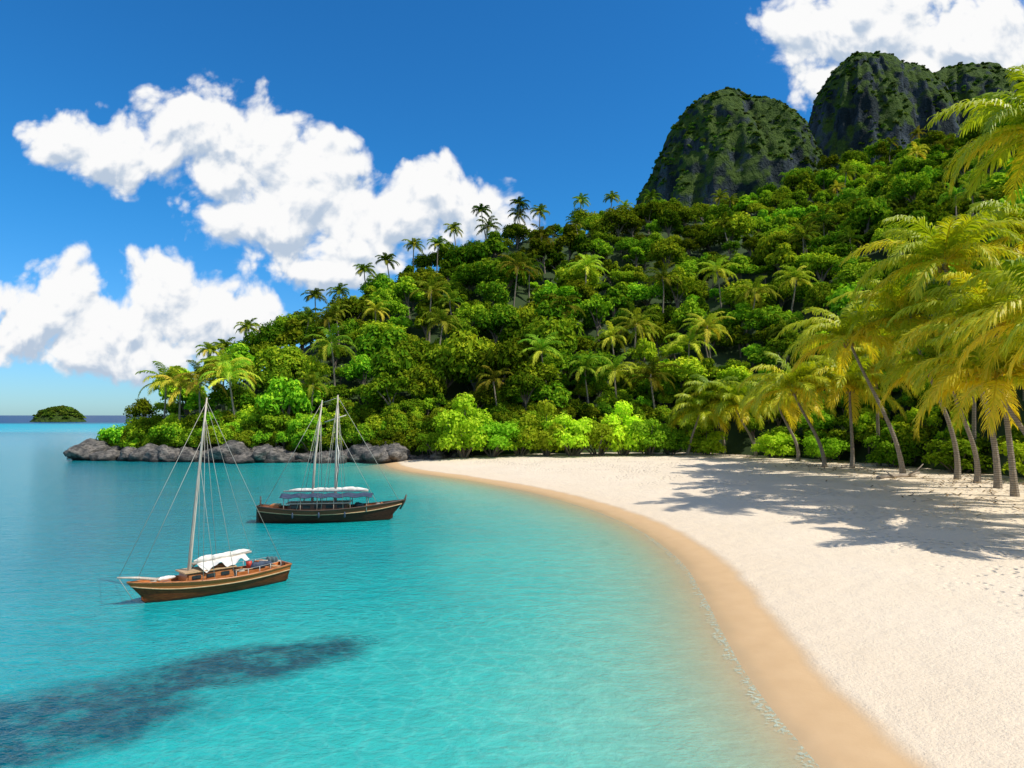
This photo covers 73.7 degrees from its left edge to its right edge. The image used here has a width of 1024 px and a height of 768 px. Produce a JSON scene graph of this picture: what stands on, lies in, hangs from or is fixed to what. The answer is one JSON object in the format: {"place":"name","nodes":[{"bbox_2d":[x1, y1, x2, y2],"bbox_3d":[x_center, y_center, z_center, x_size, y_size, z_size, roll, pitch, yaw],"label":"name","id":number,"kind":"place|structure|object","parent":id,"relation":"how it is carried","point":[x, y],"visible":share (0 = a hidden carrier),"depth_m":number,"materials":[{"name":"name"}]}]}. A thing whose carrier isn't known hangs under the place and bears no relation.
{"place":"outdoors","nodes":[
{"label":"outdoors","id":0,"kind":"place"},
{"bbox_2d":[0,415,715,767],"bbox_3d":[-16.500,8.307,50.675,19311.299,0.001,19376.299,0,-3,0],"label":"sea water","id":1,"kind":"structure","parent":0,"point":[434,623],"depth_m":18.94,"materials":[{"name":"teal liquid"}]},
{"bbox_2d":[30,411,86,421],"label":"island","id":2,"kind":"structure","parent":1,"relation":"on","point":[56,418],"depth_m":586.91,"materials":[{"name":"green plant"}]},
{"bbox_2d":[117,398,291,602],"bbox_3d":[-10.342,3.956,23.367,5.594,6.986,1.692,2,-6,-43],"label":"sailboat","id":3,"kind":"object","parent":1,"relation":"on","point":[209,575],"visible":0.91,"depth_m":22.96,"materials":[{"name":"brown wood"}]},
{"bbox_2d":[192,575,200,579],"bbox_3d":[-10.386,6.371,22.482,0.279,0.130,0.028,2,-6,-43],"label":"cabin window","id":4,"kind":"structure","parent":3,"relation":"in","point":[196,577],"depth_m":22.47,"materials":[{"name":"black glass"}]},
{"bbox_2d":[207,573,215,577],"bbox_3d":[-10.046,6.385,22.798,0.279,0.130,0.028,2,-6,-43],"label":"cabin window","id":5,"kind":"structure","parent":3,"relation":"in","point":[210,574],"depth_m":22.78,"materials":[{"name":"black glass"}]},
{"bbox_2d":[221,571,229,575],"bbox_3d":[-9.706,6.400,23.115,0.279,0.130,0.028,2,-6,-43],"label":"cabin window","id":6,"kind":"structure","parent":3,"relation":"in","point":[223,572],"depth_m":23.10,"materials":[{"name":"black glass"}]},
{"bbox_2d":[256,395,406,522],"bbox_3d":[-10.181,4.424,38.926,8.319,7.607,2.255,0,-4,-8],"label":"sailboat","id":7,"kind":"object","parent":1,"relation":"on","point":[334,510],"visible":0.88,"depth_m":38.30,"materials":[{"name":"brown wood"}]},
{"bbox_2d":[0,0,1023,414],"label":"sky","id":8,"kind":"structure","parent":0,"point":[174,174],"materials":[{"name":"blue"}]},
{"bbox_2d":[32,50,1023,418],"bbox_3d":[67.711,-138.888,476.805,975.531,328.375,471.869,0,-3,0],"label":"mountain","id":9,"kind":"structure","parent":0,"point":[741,170],"depth_m":415.91,"materials":[{"name":"green plant"}]},
{"bbox_2d":[177,150,1023,477],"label":"jungle hill","id":10,"kind":"structure","parent":0,"point":[737,442],"depth_m":109.11,"materials":[{"name":"green plant"}]},
{"bbox_2d":[135,361,193,418],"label":"distant palm tree","id":11,"kind":"object","parent":10,"relation":"on","point":[162,371],"visible":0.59,"depth_m":93.85,"materials":[{"name":"green plant"}]},
{"bbox_2d":[148,367,210,422],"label":"distant palm tree","id":12,"kind":"object","parent":10,"relation":"on","point":[171,383],"visible":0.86,"depth_m":93.11,"materials":[{"name":"green plant"}]},
{"bbox_2d":[168,359,228,412],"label":"distant palm tree","id":13,"kind":"object","parent":10,"relation":"on","point":[195,376],"visible":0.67,"depth_m":92.51,"materials":[{"name":"green plant"}]},
{"bbox_2d":[195,342,224,379],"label":"distant palm tree","id":14,"kind":"object","parent":10,"relation":"on","point":[209,348],"visible":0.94,"depth_m":116.78,"materials":[{"name":"green plant"}]},
{"bbox_2d":[211,337,234,354],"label":"distant palm tree","id":15,"kind":"object","parent":10,"relation":"on","point":[225,343],"visible":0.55,"depth_m":119.72,"materials":[{"name":"green plant"}]},
{"bbox_2d":[195,346,255,408],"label":"distant palm tree","id":16,"kind":"object","parent":10,"relation":"on","point":[227,357],"visible":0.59,"depth_m":94.33,"materials":[{"name":"green plant"}]},
{"bbox_2d":[196,360,262,417],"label":"distant palm tree","id":17,"kind":"object","parent":10,"relation":"on","point":[228,371],"visible":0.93,"depth_m":92.41,"materials":[{"name":"green plant"}]},
{"bbox_2d":[233,318,260,335],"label":"distant palm tree","id":18,"kind":"object","parent":10,"relation":"on","point":[247,325],"visible":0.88,"depth_m":124.08,"materials":[{"name":"green plant"}]},
{"bbox_2d":[302,288,327,311],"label":"distant palm tree","id":19,"kind":"object","parent":10,"relation":"on","point":[316,293],"visible":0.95,"depth_m":137.33,"materials":[{"name":"green plant"}]},
{"bbox_2d":[303,323,356,385],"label":"distant palm tree","id":20,"kind":"object","parent":10,"relation":"on","point":[329,339],"visible":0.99,"depth_m":101.22,"materials":[{"name":"green plant"}]},
{"bbox_2d":[326,283,349,298],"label":"distant palm tree","id":21,"kind":"object","parent":10,"relation":"on","point":[339,291],"visible":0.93,"depth_m":142.95,"materials":[{"name":"green plant"}]},
{"bbox_2d":[354,262,374,286],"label":"distant palm tree","id":22,"kind":"object","parent":10,"relation":"on","point":[366,268],"visible":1,"depth_m":146.22,"materials":[{"name":"green plant"}]},
{"bbox_2d":[375,252,399,277],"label":"distant palm tree","id":23,"kind":"object","parent":10,"relation":"on","point":[386,258],"visible":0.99,"depth_m":144.78,"materials":[{"name":"green plant"}]},
{"bbox_2d":[401,238,424,265],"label":"distant palm tree","id":24,"kind":"object","parent":10,"relation":"on","point":[412,244],"visible":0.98,"depth_m":153.60,"materials":[{"name":"green plant"}]},
{"bbox_2d":[409,275,452,340],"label":"distant palm tree","id":25,"kind":"object","parent":10,"relation":"on","point":[429,286],"visible":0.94,"depth_m":117.84,"materials":[{"name":"green plant"}]},
{"bbox_2d":[426,236,449,270],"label":"distant palm tree","id":26,"kind":"object","parent":10,"relation":"on","point":[439,242],"visible":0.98,"depth_m":153.19,"materials":[{"name":"green plant"}]},
{"bbox_2d":[443,222,462,244],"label":"distant palm tree","id":27,"kind":"object","parent":10,"relation":"on","point":[453,226],"visible":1,"depth_m":161.52,"materials":[{"name":"green plant"}]},
{"bbox_2d":[471,203,491,239],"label":"distant palm tree","id":28,"kind":"object","parent":10,"relation":"on","point":[481,209],"visible":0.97,"depth_m":165.19,"materials":[{"name":"green plant"}]},
{"bbox_2d":[496,251,537,305],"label":"distant palm tree","id":29,"kind":"object","parent":10,"relation":"on","point":[517,264],"visible":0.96,"depth_m":125.67,"materials":[{"name":"green plant"}]},
{"bbox_2d":[509,196,529,243],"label":"distant palm tree","id":30,"kind":"object","parent":10,"relation":"on","point":[518,201],"visible":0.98,"depth_m":169.75,"materials":[{"name":"green plant"}]},
{"bbox_2d":[529,204,549,227],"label":"distant palm tree","id":31,"kind":"object","parent":10,"relation":"on","point":[540,209],"visible":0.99,"depth_m":169.44,"materials":[{"name":"green plant"}]},
{"bbox_2d":[518,332,563,402],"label":"distant palm tree","id":32,"kind":"object","parent":10,"relation":"on","point":[540,344],"visible":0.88,"depth_m":97.81,"materials":[{"name":"green plant"}]},
{"bbox_2d":[543,293,585,319],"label":"distant palm tree","id":33,"kind":"object","parent":10,"relation":"on","point":[572,297],"visible":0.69,"depth_m":114.13,"materials":[{"name":"green plant"}]},
{"bbox_2d":[572,193,590,210],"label":"distant palm tree","id":34,"kind":"object","parent":10,"relation":"on","point":[581,199],"visible":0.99,"depth_m":181.14,"materials":[{"name":"green plant"}]},
{"bbox_2d":[562,253,609,283],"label":"distant palm tree","id":35,"kind":"object","parent":10,"relation":"on","point":[585,264],"visible":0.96,"depth_m":129.19,"materials":[{"name":"green plant"}]},
{"bbox_2d":[195,101,1023,414],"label":"jungle foliage","id":36,"kind":"object","parent":10,"relation":"on","point":[807,231],"visible":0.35,"depth_m":118.13,"materials":[{"name":"green plant"}]},
{"bbox_2d":[603,190,619,207],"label":"distant palm tree","id":37,"kind":"object","parent":10,"relation":"on","point":[612,196],"visible":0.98,"depth_m":187.62,"materials":[{"name":"green plant"}]},
{"bbox_2d":[586,352,644,403],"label":"distant palm tree","id":38,"kind":"object","parent":10,"relation":"on","point":[614,365],"visible":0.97,"depth_m":95.42,"materials":[{"name":"green plant"}]},
{"bbox_2d":[611,307,663,362],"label":"distant palm tree","id":39,"kind":"object","parent":10,"relation":"on","point":[636,320],"visible":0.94,"depth_m":104.89,"materials":[{"name":"green plant"}]},
{"bbox_2d":[621,356,681,407],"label":"distant palm tree","id":40,"kind":"object","parent":10,"relation":"on","point":[647,370],"visible":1,"depth_m":93.83,"materials":[{"name":"green plant"}]},
{"bbox_2d":[642,263,684,324],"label":"distant palm tree","id":41,"kind":"object","parent":10,"relation":"on","point":[663,274],"visible":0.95,"depth_m":125.85,"materials":[{"name":"green plant"}]},
{"bbox_2d":[663,325,716,360],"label":"distant palm tree","id":42,"kind":"object","parent":10,"relation":"on","point":[690,341],"visible":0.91,"depth_m":100.94,"materials":[{"name":"green plant"}]},
{"bbox_2d":[679,311,734,380],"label":"distant palm tree","id":43,"kind":"object","parent":10,"relation":"on","point":[707,325],"visible":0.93,"depth_m":101.19,"materials":[{"name":"green plant"}]},
{"bbox_2d":[696,256,740,308],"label":"distant palm tree","id":44,"kind":"object","parent":10,"relation":"on","point":[717,267],"visible":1,"depth_m":123.19,"materials":[{"name":"green plant"}]},
{"bbox_2d":[735,276,783,346],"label":"distant palm tree","id":45,"kind":"object","parent":10,"relation":"on","point":[754,289],"visible":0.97,"depth_m":109.77,"materials":[{"name":"green plant"}]},
{"bbox_2d":[371,452,1023,767],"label":"sand beach","id":46,"kind":"structure","parent":0,"point":[808,617],"depth_m":21.84,"materials":[{"name":"beige sand"}]},
{"bbox_2d":[63,438,473,464],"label":"shore rocks","id":47,"kind":"object","parent":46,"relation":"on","point":[90,449],"visible":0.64,"depth_m":86.68,"materials":[{"name":"grey stone"}]},
{"bbox_2d":[414,432,453,452],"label":"beach shrub","id":48,"kind":"object","parent":46,"relation":"on","point":[430,440],"visible":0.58,"depth_m":85.37,"materials":[{"name":"green plant"}]},
{"bbox_2d":[432,392,493,457],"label":"beach shrub","id":49,"kind":"object","parent":46,"relation":"on","point":[456,435],"visible":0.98,"depth_m":83.76,"materials":[{"name":"green plant"}]},
{"bbox_2d":[463,418,521,456],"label":"beach shrub","id":50,"kind":"object","parent":46,"relation":"on","point":[498,440],"visible":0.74,"depth_m":84.60,"materials":[{"name":"green plant"}]},
{"bbox_2d":[494,425,538,455],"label":"beach shrub","id":51,"kind":"object","parent":46,"relation":"on","point":[522,444],"visible":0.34,"depth_m":85.89,"materials":[{"name":"green plant"}]},
{"bbox_2d":[518,399,572,455],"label":"beach shrub","id":52,"kind":"object","parent":46,"relation":"on","point":[541,444],"visible":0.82,"depth_m":84.92,"materials":[{"name":"green plant"}]},
{"bbox_2d":[540,413,603,455],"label":"beach shrub","id":53,"kind":"object","parent":46,"relation":"on","point":[576,427],"visible":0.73,"depth_m":84.20,"materials":[{"name":"green plant"}]},
{"bbox_2d":[575,418,626,455],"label":"beach shrub","id":54,"kind":"object","parent":46,"relation":"on","point":[602,432],"visible":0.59,"depth_m":84.10,"materials":[{"name":"green plant"}]},
{"bbox_2d":[601,400,649,455],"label":"beach shrub","id":55,"kind":"object","parent":46,"relation":"on","point":[626,419],"visible":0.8,"depth_m":85.01,"materials":[{"name":"green plant"}]},
{"bbox_2d":[627,417,676,455],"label":"beach shrub","id":56,"kind":"object","parent":46,"relation":"on","point":[648,441],"visible":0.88,"depth_m":84.13,"materials":[{"name":"green plant"}]},
{"bbox_2d":[653,428,690,454],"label":"beach shrub","id":57,"kind":"object","parent":46,"relation":"on","point":[679,437],"visible":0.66,"depth_m":85.43,"materials":[{"name":"green plant"}]},
{"bbox_2d":[668,390,737,454],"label":"palm tree","id":58,"kind":"object","parent":46,"relation":"on","point":[690,410],"visible":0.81,"depth_m":84.14,"materials":[{"name":"green plant"}]},
{"bbox_2d":[685,422,727,454],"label":"beach shrub","id":59,"kind":"object","parent":46,"relation":"on","point":[709,443],"visible":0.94,"depth_m":85.62,"materials":[{"name":"green plant"}]},
{"bbox_2d":[680,374,739,453],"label":"palm tree","id":60,"kind":"object","parent":46,"relation":"on","point":[699,387],"visible":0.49,"depth_m":85.62,"materials":[{"name":"green plant"}]},
{"bbox_2d":[697,380,775,456],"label":"palm tree","id":61,"kind":"object","parent":46,"relation":"on","point":[733,397],"visible":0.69,"depth_m":81.83,"materials":[{"name":"green plant"}]},
{"bbox_2d":[751,431,800,457],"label":"beach shrub","id":62,"kind":"object","parent":46,"relation":"on","point":[771,447],"visible":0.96,"depth_m":79.32,"materials":[{"name":"green plant"}]},
{"bbox_2d":[735,376,824,460],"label":"palm tree","id":63,"kind":"object","parent":46,"relation":"on","point":[767,402],"visible":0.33,"depth_m":74.68,"materials":[{"name":"green plant"}]},
{"bbox_2d":[736,351,848,466],"bbox_3d":[27.214,2.528,65.387,9.840,11.682,9.741,1,-3,-24],"label":"palm tree","id":64,"kind":"object","parent":46,"relation":"on","point":[791,384],"visible":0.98,"depth_m":64.79,"materials":[{"name":"green plant"}]},
{"bbox_2d":[616,452,1023,538],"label":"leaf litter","id":65,"kind":"object","parent":46,"relation":"on","point":[905,480],"visible":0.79,"depth_m":53.27,"materials":[{"name":"brown plant"}]},
{"bbox_2d":[801,436,849,461],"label":"beach shrub","id":66,"kind":"object","parent":46,"relation":"on","point":[834,448],"visible":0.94,"depth_m":73.15,"materials":[{"name":"green plant"}]},
{"bbox_2d":[775,292,921,473],"bbox_3d":[28.075,0.255,56.581,10.600,15.458,9.908,-3,-4,44],"label":"palm tree","id":67,"kind":"object","parent":46,"relation":"on","point":[871,338],"visible":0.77,"depth_m":56.73,"materials":[{"name":"green plant"}]},
{"bbox_2d":[795,354,911,467],"bbox_3d":[31.693,2.681,63.891,9.435,11.263,8.846,2,-3,-34],"label":"palm tree","id":68,"kind":"object","parent":46,"relation":"on","point":[853,380],"visible":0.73,"depth_m":62.94,"materials":[{"name":"green plant"}]},
{"bbox_2d":[823,328,924,465],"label":"palm tree","id":69,"kind":"object","parent":46,"relation":"on","point":[860,351],"visible":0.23,"depth_m":65.39,"materials":[{"name":"green plant"}]},
{"bbox_2d":[862,423,924,466],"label":"beach shrub","id":70,"kind":"object","parent":46,"relation":"on","point":[886,452],"visible":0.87,"depth_m":65.70,"materials":[{"name":"green plant"}]},
{"bbox_2d":[876,464,922,478],"bbox_3d":[31.413,7.048,55.130,5.796,1.219,1.351,1,-3,-22],"label":"driftwood","id":71,"kind":"object","parent":46,"relation":"on","point":[889,475],"visible":0.98,"depth_m":54.93,"materials":[{"name":"grey wood"}]},
{"bbox_2d":[826,277,973,479],"bbox_3d":[30.347,-0.361,51.939,10.563,16.281,10.204,-3,-4,44],"label":"palm tree","id":72,"kind":"object","parent":46,"relation":"on","point":[914,319],"visible":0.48,"depth_m":52.27,"materials":[{"name":"green plant"}]},
{"bbox_2d":[840,209,1023,488],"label":"palm tree","id":73,"kind":"object","parent":46,"relation":"on","point":[953,242],"visible":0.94,"depth_m":45.78,"materials":[{"name":"green plant"}]},
{"bbox_2d":[874,307,1018,482],"bbox_3d":[31.321,0.978,49.389,9.027,13.419,10.333,0,-3,0],"label":"palm tree","id":74,"kind":"object","parent":46,"relation":"on","point":[917,359],"visible":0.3,"depth_m":49.94,"materials":[{"name":"green plant"}]},
{"bbox_2d":[886,255,1023,496],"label":"palm tree","id":75,"kind":"object","parent":46,"relation":"on","point":[978,298],"visible":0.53,"depth_m":42.50,"materials":[{"name":"green plant"}]},
{"bbox_2d":[921,435,992,472],"bbox_3d":[38.910,6.324,59.664,5.748,4.104,6.109,-2,-3,38],"label":"beach shrub","id":76,"kind":"object","parent":46,"relation":"on","point":[944,456],"visible":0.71,"depth_m":58.85,"materials":[{"name":"green plant"}]},
{"bbox_2d":[904,320,1023,438],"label":"palm tree","id":77,"kind":"object","parent":46,"relation":"on","point":[996,386],"visible":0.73,"depth_m":39.29,"materials":[{"name":"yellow plant"}]},
{"bbox_2d":[917,260,1016,467],"bbox_3d":[39.771,-1.001,58.234,9.406,18.033,9.533,0,-3,0],"label":"palm tree","id":78,"kind":"object","parent":46,"relation":"on","point":[974,405],"visible":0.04,"depth_m":59.28,"materials":[{"name":"green plant"}]},
{"bbox_2d":[924,64,1023,210],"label":"palm tree","id":79,"kind":"object","parent":46,"relation":"on","point":[1003,137],"visible":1,"depth_m":39.31,"materials":[{"name":"green plant"}]},
{"bbox_2d":[934,257,1023,388],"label":"palm tree","id":80,"kind":"object","parent":46,"relation":"on","point":[1002,311],"visible":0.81,"depth_m":35.09,"materials":[{"name":"green plant"}]},
{"bbox_2d":[963,199,1023,276],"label":"palm tree","id":81,"kind":"object","parent":46,"relation":"on","point":[1015,211],"visible":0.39,"depth_m":48.64,"materials":[{"name":"green plant"}]},
{"bbox_2d":[998,440,1023,474],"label":"beach shrub","id":82,"kind":"object","parent":46,"relation":"on","point":[1019,455],"visible":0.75,"depth_m":52.75,"materials":[{"name":"green plant"}]},
{"bbox_2d":[999,316,1023,380],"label":"palm tree","id":83,"kind":"object","parent":46,"relation":"on","point":[1011,339],"visible":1,"depth_m":29.61,"materials":[{"name":"green plant"}]},
{"bbox_2d":[808,52,1023,169],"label":"mountain","id":84,"kind":"structure","parent":0,"point":[849,126],"depth_m":570.86,"materials":[{"name":"stone"}]}
]}

